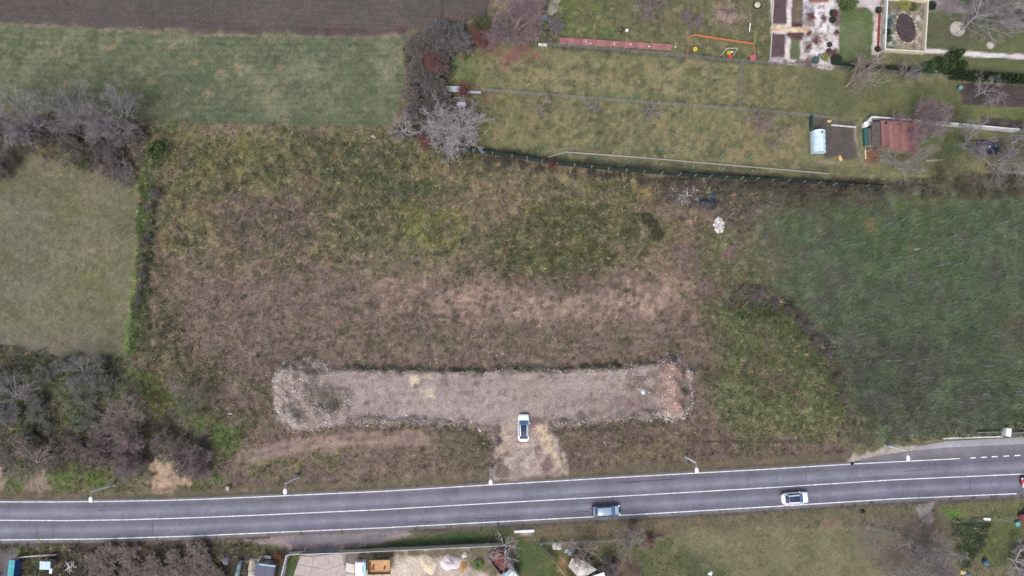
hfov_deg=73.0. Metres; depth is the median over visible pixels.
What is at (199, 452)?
shrub
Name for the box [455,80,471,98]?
shrub
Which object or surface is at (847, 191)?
shrub
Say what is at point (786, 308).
shrub
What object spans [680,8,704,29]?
bare tree
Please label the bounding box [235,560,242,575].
tarp roll
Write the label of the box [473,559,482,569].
evergreen bush
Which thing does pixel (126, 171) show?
shrub
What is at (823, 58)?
evergreen bush
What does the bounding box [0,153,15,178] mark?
shrub
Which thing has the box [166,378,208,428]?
bare tree
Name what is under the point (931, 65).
conifer
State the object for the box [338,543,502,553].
concrete wall
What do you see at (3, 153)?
shrub
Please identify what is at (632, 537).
bare tree
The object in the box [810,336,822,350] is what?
shrub
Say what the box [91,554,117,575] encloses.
shrub
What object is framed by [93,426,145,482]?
bare tree
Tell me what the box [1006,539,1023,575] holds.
bare tree
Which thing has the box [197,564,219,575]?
shrub
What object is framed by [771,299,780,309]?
shrub
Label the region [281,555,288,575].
white wall
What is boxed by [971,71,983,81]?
conifer
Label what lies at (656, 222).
evergreen bush
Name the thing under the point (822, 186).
shrub
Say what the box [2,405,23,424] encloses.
shrub
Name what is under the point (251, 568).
rubble heap
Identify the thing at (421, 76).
shrub
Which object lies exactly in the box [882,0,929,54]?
pond wall
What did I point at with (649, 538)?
shrub
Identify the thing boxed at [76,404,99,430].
shrub
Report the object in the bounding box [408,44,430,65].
shrub
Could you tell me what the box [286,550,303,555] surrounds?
concrete wall
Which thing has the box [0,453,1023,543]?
road
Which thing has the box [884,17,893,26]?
evergreen bush
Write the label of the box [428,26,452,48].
shrub
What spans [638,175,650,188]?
shrub
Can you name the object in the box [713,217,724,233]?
stone pile
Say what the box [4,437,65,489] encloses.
bare tree
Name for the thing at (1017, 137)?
bare tree
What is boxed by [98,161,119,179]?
shrub
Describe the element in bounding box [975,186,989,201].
shrub
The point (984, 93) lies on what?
bare tree
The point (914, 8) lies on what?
evergreen bush
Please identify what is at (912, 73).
bare tree
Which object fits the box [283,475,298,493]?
street lamp
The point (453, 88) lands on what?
trestle table
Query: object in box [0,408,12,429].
shrub
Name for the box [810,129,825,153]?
polytunnel
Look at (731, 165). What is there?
kerb
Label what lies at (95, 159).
shrub
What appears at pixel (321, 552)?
yard gate
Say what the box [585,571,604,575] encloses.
white roof shed
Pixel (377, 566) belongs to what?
tipper truck
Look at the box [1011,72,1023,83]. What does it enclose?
conifer
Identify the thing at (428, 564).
sand heap
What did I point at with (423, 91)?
shrub
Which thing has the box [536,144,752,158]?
wire fence
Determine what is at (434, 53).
shrub
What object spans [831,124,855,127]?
bed edging
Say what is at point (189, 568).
shrub
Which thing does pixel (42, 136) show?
shrub
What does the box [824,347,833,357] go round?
shrub
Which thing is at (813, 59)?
evergreen bush
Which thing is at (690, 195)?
branch pile
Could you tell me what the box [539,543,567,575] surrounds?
wire fence
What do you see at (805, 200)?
shrub
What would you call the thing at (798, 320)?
shrub
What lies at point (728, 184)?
shrub
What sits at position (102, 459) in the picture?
shrub
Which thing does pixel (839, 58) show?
evergreen bush
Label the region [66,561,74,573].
plank pile
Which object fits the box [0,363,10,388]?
shrub
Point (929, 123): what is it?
bare tree
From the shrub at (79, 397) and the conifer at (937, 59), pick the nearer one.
the shrub at (79, 397)
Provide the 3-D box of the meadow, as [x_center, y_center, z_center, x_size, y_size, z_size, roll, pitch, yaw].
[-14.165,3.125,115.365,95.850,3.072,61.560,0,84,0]
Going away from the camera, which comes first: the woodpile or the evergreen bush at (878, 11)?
the woodpile
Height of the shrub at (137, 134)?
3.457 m
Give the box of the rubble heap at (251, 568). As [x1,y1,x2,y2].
[248,558,255,575]
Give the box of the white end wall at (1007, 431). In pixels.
[1001,427,1011,436]
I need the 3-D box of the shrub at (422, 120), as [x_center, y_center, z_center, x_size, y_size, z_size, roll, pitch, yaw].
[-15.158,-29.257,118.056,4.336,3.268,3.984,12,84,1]
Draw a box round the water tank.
[862,122,867,127]
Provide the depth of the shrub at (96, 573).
110.64 m
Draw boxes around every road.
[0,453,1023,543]
[861,444,1023,460]
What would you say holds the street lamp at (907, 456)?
on the ground at (776, 550)
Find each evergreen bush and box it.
[145,141,162,158]
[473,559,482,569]
[641,212,652,225]
[647,218,659,230]
[650,228,663,240]
[811,56,819,63]
[821,52,829,60]
[829,16,836,22]
[831,54,842,65]
[836,0,858,12]
[875,6,882,13]
[883,28,890,35]
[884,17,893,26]
[886,35,891,42]
[899,0,911,10]
[909,2,917,11]
[929,1,936,9]
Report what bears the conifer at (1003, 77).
on the formal garden
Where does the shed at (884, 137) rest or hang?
on the garden lawn at (853, 138)
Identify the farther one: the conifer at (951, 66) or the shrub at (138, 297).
the conifer at (951, 66)
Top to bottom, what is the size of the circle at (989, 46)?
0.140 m
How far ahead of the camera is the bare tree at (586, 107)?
118.09 m
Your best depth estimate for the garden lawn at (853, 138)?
119.69 m
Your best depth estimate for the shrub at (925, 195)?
117.55 m
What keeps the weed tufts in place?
on the ground at (776, 550)
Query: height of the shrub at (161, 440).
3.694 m
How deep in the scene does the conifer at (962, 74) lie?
118.61 m
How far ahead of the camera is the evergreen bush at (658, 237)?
117.39 m
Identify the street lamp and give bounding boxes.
[89,483,114,502]
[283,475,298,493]
[489,467,492,484]
[685,455,698,472]
[884,444,909,460]
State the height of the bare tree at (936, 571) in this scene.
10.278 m
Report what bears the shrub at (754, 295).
on the ground at (776, 550)
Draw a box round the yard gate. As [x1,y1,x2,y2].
[301,550,339,554]
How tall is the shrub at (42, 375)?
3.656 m
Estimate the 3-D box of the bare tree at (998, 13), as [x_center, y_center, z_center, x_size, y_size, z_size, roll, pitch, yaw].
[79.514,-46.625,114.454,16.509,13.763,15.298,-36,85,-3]
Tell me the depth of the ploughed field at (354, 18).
121.40 m
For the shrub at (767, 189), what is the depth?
117.38 m
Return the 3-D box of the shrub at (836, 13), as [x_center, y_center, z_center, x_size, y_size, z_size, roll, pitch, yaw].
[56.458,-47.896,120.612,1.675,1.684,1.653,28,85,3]
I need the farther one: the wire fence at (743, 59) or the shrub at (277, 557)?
the wire fence at (743, 59)
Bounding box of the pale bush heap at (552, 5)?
[548,3,557,15]
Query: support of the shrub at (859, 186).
on the ground at (776, 550)
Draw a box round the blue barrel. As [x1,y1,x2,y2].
[956,85,962,90]
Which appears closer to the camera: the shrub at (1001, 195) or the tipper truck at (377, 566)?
the tipper truck at (377, 566)
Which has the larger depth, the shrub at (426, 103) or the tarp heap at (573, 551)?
the shrub at (426, 103)
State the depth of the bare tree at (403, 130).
116.61 m
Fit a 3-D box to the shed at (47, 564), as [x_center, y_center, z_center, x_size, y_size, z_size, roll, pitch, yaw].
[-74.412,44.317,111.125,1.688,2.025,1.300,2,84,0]
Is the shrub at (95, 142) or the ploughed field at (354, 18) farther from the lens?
the ploughed field at (354, 18)
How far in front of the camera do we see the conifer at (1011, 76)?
118.44 m
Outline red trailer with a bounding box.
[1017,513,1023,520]
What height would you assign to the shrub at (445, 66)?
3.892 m
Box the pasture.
[0,152,141,358]
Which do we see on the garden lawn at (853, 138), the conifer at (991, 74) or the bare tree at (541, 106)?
the bare tree at (541, 106)
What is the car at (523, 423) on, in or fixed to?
on the gravel lot
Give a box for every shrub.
[0,121,10,138]
[0,150,17,168]
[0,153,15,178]
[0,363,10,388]
[0,384,11,402]
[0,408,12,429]
[0,448,15,467]
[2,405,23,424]
[4,124,24,146]
[7,430,41,456]
[11,429,40,449]
[24,116,40,133]
[25,398,52,423]
[26,442,46,466]
[27,392,45,410]
[29,362,59,383]
[31,129,52,147]
[33,115,62,142]
[37,421,57,435]
[44,120,68,143]
[47,357,70,375]
[53,124,83,146]
[53,140,75,155]
[61,434,87,459]
[67,143,90,161]
[67,376,82,392]
[67,415,86,431]
[69,382,100,407]
[70,149,92,174]
[76,125,100,146]
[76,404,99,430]
[79,440,103,463]
[79,545,101,575]
[82,130,102,153]
[82,149,101,167]
[82,355,110,380]
[85,373,105,392]
[86,426,109,451]
[88,137,114,162]
[88,568,103,575]
[90,372,119,394]
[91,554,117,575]
[94,454,114,469]
[94,541,120,567]
[98,149,124,164]
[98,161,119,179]
[98,566,118,575]
[104,125,121,140]
[105,158,137,191]
[106,132,128,153]
[107,450,131,475]
[116,542,141,572]
[118,430,143,451]
[118,565,137,575]
[127,127,147,145]
[131,559,149,575]
[132,292,143,305]
[132,453,149,471]
[137,238,147,248]
[137,257,145,266]
[141,231,151,241]
[143,552,161,574]
[144,202,152,211]
[144,222,152,227]
[144,567,162,575]
[149,188,162,199]
[149,429,173,456]
[156,561,175,575]
[160,563,190,575]
[164,548,179,563]
[166,556,184,575]
[167,559,200,575]
[169,437,189,461]
[172,459,192,478]
[179,539,210,564]
[181,441,207,464]
[188,567,202,575]
[191,553,214,571]
[193,461,210,479]
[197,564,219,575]
[212,569,224,575]
[271,550,290,565]
[397,82,421,108]
[401,29,432,57]
[402,103,423,128]
[405,65,419,86]
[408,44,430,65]
[408,99,425,122]
[409,57,428,78]
[410,106,432,126]
[411,68,434,89]
[413,27,436,47]
[415,85,430,101]
[415,92,445,114]
[416,75,440,93]
[416,133,434,148]
[417,120,436,138]
[420,49,449,71]
[420,61,448,84]
[423,18,445,38]
[424,100,448,124]
[427,29,445,49]
[427,41,448,68]
[427,84,458,110]
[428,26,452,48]
[428,55,449,75]
[430,39,449,56]
[432,19,451,36]
[432,77,447,96]
[432,124,446,139]
[435,35,460,58]
[439,49,451,69]
[446,25,466,45]
[451,21,463,37]
[454,31,475,52]
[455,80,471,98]
[466,23,492,49]
[469,15,491,35]
[482,155,494,165]
[500,156,508,166]
[533,164,542,174]
[545,15,565,37]
[545,157,558,170]
[585,168,594,177]
[594,555,621,575]
[604,173,610,179]
[607,562,621,575]
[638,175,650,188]
[642,534,655,549]
[660,178,670,188]
[675,180,683,186]
[687,177,698,186]
[721,178,732,188]
[745,180,755,192]
[750,288,765,301]
[759,185,772,197]
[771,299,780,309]
[783,304,792,313]
[794,318,802,325]
[796,195,812,209]
[801,323,811,334]
[807,12,815,20]
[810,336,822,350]
[812,35,822,44]
[815,182,830,195]
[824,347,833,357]
[828,194,845,210]
[832,9,840,17]
[833,372,843,385]
[836,392,846,402]
[840,186,855,200]
[855,179,865,190]
[859,187,870,194]
[876,179,885,189]
[903,181,914,192]
[918,190,929,201]
[931,174,945,184]
[958,185,978,201]
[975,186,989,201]
[990,189,1006,199]
[1005,174,1021,187]
[1008,186,1023,200]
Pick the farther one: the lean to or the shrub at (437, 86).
the shrub at (437, 86)
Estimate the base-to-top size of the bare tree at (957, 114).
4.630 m
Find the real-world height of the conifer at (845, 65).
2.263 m
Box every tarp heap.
[221,557,228,564]
[567,547,575,555]
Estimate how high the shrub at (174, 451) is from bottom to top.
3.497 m
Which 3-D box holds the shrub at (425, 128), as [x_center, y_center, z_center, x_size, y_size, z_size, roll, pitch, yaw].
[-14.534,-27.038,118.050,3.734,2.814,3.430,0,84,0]
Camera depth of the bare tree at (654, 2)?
118.75 m
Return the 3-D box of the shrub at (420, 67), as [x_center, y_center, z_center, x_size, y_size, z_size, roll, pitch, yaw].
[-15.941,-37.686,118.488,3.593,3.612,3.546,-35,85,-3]
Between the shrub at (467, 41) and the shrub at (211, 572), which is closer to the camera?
the shrub at (211, 572)
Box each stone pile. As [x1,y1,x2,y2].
[552,542,561,549]
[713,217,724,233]
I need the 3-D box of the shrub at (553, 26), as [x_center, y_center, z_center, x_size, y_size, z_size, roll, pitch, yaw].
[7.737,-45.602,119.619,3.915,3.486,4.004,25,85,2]
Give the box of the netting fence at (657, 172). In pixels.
[440,146,885,187]
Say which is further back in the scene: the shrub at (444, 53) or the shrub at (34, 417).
the shrub at (444, 53)
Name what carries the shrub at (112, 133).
on the ground at (776, 550)
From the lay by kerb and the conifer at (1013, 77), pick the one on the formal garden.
the conifer at (1013, 77)
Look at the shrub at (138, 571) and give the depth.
110.87 m
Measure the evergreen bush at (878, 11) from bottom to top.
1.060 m
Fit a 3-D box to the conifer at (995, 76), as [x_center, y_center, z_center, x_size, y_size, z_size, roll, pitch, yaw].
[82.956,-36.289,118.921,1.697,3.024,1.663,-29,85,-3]
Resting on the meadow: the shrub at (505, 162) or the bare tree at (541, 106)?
the shrub at (505, 162)
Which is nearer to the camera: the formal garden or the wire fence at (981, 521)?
the wire fence at (981, 521)
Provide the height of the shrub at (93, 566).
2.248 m
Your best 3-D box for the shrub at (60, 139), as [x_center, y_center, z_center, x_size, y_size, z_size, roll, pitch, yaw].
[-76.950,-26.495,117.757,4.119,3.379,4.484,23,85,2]
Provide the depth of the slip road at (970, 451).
113.84 m
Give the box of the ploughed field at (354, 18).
[0,0,490,37]
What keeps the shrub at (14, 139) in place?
on the ground at (776, 550)
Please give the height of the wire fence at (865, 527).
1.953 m
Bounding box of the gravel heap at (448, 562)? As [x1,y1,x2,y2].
[440,555,460,570]
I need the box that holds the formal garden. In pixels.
[769,0,1023,77]
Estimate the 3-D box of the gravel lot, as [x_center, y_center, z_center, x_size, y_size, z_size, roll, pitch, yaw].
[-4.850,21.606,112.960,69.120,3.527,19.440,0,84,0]
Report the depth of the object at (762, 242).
116.61 m
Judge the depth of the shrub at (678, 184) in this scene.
118.02 m
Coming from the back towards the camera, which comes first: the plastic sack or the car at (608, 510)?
the plastic sack
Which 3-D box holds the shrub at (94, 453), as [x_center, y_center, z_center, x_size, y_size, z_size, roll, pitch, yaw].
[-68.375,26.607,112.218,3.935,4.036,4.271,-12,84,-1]
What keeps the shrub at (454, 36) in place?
on the ground at (776, 550)
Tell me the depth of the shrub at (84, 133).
117.60 m
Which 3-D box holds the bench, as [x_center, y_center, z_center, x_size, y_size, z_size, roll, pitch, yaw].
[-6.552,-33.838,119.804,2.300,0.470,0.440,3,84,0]
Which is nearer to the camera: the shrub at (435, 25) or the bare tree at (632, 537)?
the bare tree at (632, 537)
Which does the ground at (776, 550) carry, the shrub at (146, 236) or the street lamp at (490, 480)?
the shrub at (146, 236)
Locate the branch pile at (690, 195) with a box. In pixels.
[671,186,705,204]
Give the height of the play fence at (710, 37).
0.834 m
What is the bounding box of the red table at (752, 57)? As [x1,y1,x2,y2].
[749,55,755,60]
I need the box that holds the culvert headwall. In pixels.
[514,529,533,532]
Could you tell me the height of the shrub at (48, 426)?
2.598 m
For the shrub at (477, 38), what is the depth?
118.63 m
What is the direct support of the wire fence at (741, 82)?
on the garden lawn at (853, 138)
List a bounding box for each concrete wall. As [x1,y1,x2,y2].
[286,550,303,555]
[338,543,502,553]
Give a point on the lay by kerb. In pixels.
(975, 437)
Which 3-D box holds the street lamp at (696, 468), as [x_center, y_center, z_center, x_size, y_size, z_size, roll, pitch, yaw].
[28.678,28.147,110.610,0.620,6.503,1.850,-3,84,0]
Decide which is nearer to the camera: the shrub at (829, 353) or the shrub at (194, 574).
the shrub at (194, 574)
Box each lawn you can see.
[443,45,1023,181]
[540,0,770,63]
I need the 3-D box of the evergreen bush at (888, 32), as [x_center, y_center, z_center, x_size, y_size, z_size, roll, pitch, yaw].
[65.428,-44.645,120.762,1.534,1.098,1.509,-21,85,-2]
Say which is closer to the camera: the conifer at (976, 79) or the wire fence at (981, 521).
the wire fence at (981, 521)
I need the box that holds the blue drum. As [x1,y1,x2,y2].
[981,559,989,565]
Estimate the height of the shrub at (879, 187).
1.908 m
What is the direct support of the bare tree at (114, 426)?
on the ground at (776, 550)
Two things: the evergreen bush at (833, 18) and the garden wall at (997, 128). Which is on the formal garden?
the evergreen bush at (833, 18)
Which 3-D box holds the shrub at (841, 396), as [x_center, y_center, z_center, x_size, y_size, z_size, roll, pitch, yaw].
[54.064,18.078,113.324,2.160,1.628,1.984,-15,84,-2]
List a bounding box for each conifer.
[840,61,849,68]
[882,64,891,72]
[890,65,897,72]
[902,66,909,74]
[920,61,935,76]
[930,56,948,72]
[940,62,955,75]
[944,48,965,63]
[947,69,960,80]
[953,69,966,80]
[955,60,967,69]
[960,69,972,80]
[966,70,977,81]
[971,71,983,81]
[976,71,989,81]
[983,71,995,81]
[989,71,1001,82]
[994,72,1006,82]
[998,72,1012,83]
[1005,73,1018,83]
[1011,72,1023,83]
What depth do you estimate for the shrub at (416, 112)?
117.38 m
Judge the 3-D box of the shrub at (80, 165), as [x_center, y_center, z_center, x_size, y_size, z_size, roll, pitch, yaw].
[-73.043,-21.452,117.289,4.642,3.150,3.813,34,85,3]
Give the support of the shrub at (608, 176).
on the meadow
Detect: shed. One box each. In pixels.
[40,559,56,569]
[254,559,277,575]
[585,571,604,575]
[867,120,918,154]
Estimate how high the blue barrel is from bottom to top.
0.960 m
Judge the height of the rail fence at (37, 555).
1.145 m
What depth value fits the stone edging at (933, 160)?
118.62 m
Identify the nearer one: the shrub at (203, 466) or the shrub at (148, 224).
the shrub at (203, 466)
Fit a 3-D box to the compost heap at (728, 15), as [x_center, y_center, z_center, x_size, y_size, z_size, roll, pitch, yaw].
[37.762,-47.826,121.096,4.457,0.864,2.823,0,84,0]
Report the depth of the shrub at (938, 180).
117.88 m
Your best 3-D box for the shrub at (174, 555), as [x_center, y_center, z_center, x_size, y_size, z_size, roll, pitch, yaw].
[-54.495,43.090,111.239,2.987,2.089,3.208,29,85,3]
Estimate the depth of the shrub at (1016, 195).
117.04 m
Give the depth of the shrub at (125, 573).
110.92 m
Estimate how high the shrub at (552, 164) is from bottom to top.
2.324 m
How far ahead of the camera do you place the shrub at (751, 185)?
117.60 m
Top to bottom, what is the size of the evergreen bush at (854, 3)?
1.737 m
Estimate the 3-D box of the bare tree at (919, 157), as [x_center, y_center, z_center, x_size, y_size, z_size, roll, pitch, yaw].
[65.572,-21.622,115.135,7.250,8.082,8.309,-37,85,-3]
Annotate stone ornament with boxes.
[753,0,761,8]
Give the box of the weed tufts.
[0,0,1023,575]
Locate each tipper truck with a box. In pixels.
[354,557,390,575]
[488,548,519,575]
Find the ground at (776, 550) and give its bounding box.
[0,0,1023,575]
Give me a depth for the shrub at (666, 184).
117.69 m
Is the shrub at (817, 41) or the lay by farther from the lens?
the shrub at (817, 41)
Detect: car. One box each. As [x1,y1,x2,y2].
[517,414,529,441]
[591,504,620,517]
[780,491,808,504]
[1020,476,1023,487]
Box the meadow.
[141,130,715,494]
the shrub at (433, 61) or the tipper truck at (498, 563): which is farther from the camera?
the shrub at (433, 61)
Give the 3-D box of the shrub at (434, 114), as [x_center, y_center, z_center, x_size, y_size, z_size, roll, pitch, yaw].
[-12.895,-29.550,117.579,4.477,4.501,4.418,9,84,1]
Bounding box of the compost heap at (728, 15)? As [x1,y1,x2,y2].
[715,9,738,22]
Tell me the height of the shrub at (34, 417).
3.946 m
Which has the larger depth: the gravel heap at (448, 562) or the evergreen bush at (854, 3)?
the evergreen bush at (854, 3)
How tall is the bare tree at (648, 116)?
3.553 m
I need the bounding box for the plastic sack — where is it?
[699,197,710,204]
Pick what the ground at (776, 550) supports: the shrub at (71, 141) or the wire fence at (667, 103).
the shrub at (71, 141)
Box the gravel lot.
[273,360,691,479]
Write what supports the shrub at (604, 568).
on the ground at (776, 550)
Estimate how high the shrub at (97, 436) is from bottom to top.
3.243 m
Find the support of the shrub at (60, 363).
on the ground at (776, 550)
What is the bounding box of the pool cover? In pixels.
[971,140,998,156]
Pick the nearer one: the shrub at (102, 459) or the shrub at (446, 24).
the shrub at (102, 459)
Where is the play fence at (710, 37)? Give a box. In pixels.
[687,34,755,57]
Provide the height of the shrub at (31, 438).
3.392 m
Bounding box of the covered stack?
[559,37,675,50]
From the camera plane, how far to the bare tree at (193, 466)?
110.85 m
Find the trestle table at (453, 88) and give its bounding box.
[443,86,460,91]
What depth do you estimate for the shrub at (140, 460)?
112.47 m
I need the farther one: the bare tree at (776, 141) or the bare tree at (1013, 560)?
the bare tree at (776, 141)
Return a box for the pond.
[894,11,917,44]
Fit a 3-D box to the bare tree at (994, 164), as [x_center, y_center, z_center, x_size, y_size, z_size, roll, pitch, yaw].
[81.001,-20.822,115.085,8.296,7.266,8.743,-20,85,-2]
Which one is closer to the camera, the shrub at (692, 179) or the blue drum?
the blue drum
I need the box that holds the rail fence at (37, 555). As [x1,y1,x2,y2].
[17,554,56,557]
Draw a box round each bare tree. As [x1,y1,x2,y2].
[0,80,57,149]
[0,367,41,429]
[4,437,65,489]
[30,76,95,139]
[54,351,103,393]
[69,74,144,147]
[87,391,146,444]
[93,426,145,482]
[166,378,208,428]
[166,455,188,486]
[183,449,212,482]
[387,112,417,141]
[417,93,491,164]
[480,0,560,48]
[484,532,520,575]
[530,93,552,116]
[555,536,601,574]
[583,98,600,111]
[611,518,653,569]
[635,0,666,21]
[640,101,662,120]
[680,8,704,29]
[742,107,777,133]
[769,126,793,148]
[845,46,891,97]
[872,140,936,186]
[884,528,971,575]
[890,93,955,150]
[896,59,925,85]
[926,152,972,187]
[941,97,972,126]
[949,0,1023,48]
[956,116,998,162]
[964,140,1023,188]
[972,70,1008,109]
[1002,121,1023,144]
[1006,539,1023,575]
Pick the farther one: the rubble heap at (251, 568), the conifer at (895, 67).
the conifer at (895, 67)
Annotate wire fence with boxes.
[481,88,836,119]
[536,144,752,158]
[537,151,752,173]
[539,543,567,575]
[540,537,662,544]
[541,42,980,78]
[738,60,742,106]
[807,525,939,558]
[809,113,812,130]
[952,515,1019,538]
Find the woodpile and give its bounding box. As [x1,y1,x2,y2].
[862,128,871,146]
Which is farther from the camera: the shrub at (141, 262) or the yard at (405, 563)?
the shrub at (141, 262)
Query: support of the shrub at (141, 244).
on the ground at (776, 550)
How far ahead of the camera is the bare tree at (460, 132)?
114.83 m
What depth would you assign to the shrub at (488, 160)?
117.61 m
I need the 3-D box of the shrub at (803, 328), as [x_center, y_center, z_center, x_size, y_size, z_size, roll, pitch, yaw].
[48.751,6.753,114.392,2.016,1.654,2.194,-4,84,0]
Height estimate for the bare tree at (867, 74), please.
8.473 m
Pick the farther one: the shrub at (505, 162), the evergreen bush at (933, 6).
the evergreen bush at (933, 6)
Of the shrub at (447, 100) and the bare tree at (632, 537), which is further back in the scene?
the shrub at (447, 100)
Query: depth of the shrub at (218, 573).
110.91 m
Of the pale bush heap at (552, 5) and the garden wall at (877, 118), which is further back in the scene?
the pale bush heap at (552, 5)
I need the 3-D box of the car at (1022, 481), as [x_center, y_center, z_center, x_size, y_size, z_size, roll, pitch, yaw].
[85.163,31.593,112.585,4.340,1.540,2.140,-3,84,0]
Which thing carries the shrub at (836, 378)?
on the ground at (776, 550)
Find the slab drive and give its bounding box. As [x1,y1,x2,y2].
[294,553,355,575]
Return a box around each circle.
[950,21,965,35]
[986,41,993,48]
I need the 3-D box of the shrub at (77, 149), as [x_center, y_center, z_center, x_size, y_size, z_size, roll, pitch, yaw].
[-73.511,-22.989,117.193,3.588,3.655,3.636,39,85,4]
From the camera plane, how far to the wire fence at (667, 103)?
119.06 m
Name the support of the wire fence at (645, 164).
on the garden lawn at (853, 138)
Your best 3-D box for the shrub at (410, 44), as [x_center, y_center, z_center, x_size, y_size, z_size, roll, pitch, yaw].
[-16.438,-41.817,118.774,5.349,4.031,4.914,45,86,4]
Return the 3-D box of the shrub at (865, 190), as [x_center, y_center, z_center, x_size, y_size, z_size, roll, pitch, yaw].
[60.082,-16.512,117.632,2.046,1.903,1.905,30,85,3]
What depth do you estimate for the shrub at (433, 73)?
118.21 m
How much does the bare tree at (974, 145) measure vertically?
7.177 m
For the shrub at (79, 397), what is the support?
on the ground at (776, 550)
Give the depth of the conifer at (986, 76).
118.42 m
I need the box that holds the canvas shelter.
[568,555,596,575]
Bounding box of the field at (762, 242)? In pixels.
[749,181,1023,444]
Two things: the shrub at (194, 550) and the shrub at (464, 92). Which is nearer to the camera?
the shrub at (194, 550)
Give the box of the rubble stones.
[170,169,717,482]
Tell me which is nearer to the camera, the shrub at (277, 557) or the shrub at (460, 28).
the shrub at (277, 557)
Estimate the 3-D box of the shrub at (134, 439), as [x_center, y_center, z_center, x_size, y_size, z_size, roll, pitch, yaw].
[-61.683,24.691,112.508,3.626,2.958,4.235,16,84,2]
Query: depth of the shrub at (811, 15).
120.59 m
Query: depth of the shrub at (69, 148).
117.64 m
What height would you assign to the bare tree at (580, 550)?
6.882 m
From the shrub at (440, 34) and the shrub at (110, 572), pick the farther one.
the shrub at (440, 34)
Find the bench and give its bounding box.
[467,91,480,93]
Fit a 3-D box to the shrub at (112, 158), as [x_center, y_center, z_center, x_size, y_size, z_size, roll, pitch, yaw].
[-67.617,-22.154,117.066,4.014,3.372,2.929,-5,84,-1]
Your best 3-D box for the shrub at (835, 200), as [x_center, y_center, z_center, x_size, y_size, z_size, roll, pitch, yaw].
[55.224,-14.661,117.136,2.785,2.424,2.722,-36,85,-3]
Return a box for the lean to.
[7,557,21,575]
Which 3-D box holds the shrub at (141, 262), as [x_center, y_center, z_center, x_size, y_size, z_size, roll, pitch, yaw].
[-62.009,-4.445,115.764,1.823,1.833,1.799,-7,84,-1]
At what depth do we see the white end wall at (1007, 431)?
113.09 m
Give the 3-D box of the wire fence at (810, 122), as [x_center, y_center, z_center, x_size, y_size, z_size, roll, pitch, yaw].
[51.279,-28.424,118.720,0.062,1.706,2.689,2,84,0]
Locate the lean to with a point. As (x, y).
(14, 567)
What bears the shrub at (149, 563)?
on the ground at (776, 550)
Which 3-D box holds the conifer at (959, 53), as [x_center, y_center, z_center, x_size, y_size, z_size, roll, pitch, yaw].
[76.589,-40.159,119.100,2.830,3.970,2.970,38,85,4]
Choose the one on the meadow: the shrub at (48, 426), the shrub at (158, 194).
the shrub at (158, 194)
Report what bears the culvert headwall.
on the ground at (776, 550)
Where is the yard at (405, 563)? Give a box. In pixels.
[287,544,511,575]
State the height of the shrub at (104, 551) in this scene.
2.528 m
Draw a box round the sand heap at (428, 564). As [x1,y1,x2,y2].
[420,556,436,574]
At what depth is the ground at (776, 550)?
112.85 m
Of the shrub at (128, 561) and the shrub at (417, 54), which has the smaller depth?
the shrub at (128, 561)
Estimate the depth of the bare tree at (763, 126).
117.00 m
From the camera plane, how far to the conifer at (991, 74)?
118.54 m
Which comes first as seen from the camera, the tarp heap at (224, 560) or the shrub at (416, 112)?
the tarp heap at (224, 560)
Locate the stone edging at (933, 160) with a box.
[925,159,942,161]
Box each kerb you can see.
[565,151,639,157]
[640,157,828,174]
[944,436,1002,438]
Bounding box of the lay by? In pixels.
[917,437,1023,449]
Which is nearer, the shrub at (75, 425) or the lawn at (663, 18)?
the shrub at (75, 425)
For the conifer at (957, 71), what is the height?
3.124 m
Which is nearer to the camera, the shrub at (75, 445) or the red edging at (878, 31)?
the shrub at (75, 445)
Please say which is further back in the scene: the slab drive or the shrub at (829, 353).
the shrub at (829, 353)
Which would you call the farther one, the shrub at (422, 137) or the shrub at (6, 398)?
the shrub at (422, 137)
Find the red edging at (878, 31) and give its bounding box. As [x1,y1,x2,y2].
[877,14,880,51]
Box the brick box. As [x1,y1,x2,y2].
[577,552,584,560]
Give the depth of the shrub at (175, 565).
110.89 m
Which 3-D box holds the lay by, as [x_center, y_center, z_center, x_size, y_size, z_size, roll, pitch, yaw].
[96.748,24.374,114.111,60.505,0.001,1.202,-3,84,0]
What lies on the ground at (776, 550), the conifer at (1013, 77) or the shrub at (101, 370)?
the shrub at (101, 370)
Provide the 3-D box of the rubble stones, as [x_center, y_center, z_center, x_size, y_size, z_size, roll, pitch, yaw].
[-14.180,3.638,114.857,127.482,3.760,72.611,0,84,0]
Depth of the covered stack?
120.53 m
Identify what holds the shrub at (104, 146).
on the ground at (776, 550)
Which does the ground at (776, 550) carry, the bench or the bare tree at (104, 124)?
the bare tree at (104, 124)
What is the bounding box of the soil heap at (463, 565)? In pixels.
[460,561,466,572]
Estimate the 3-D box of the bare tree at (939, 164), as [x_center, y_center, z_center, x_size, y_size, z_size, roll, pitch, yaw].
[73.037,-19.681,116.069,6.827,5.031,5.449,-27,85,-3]
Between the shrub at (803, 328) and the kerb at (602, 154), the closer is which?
the shrub at (803, 328)
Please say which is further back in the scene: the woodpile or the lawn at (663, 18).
the lawn at (663, 18)
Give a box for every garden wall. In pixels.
[871,116,920,122]
[919,120,1019,132]
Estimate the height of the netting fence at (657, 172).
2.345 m
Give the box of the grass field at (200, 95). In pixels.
[0,24,409,131]
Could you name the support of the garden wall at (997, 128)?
on the garden lawn at (853, 138)
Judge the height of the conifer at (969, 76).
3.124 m
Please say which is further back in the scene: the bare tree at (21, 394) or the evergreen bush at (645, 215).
the evergreen bush at (645, 215)

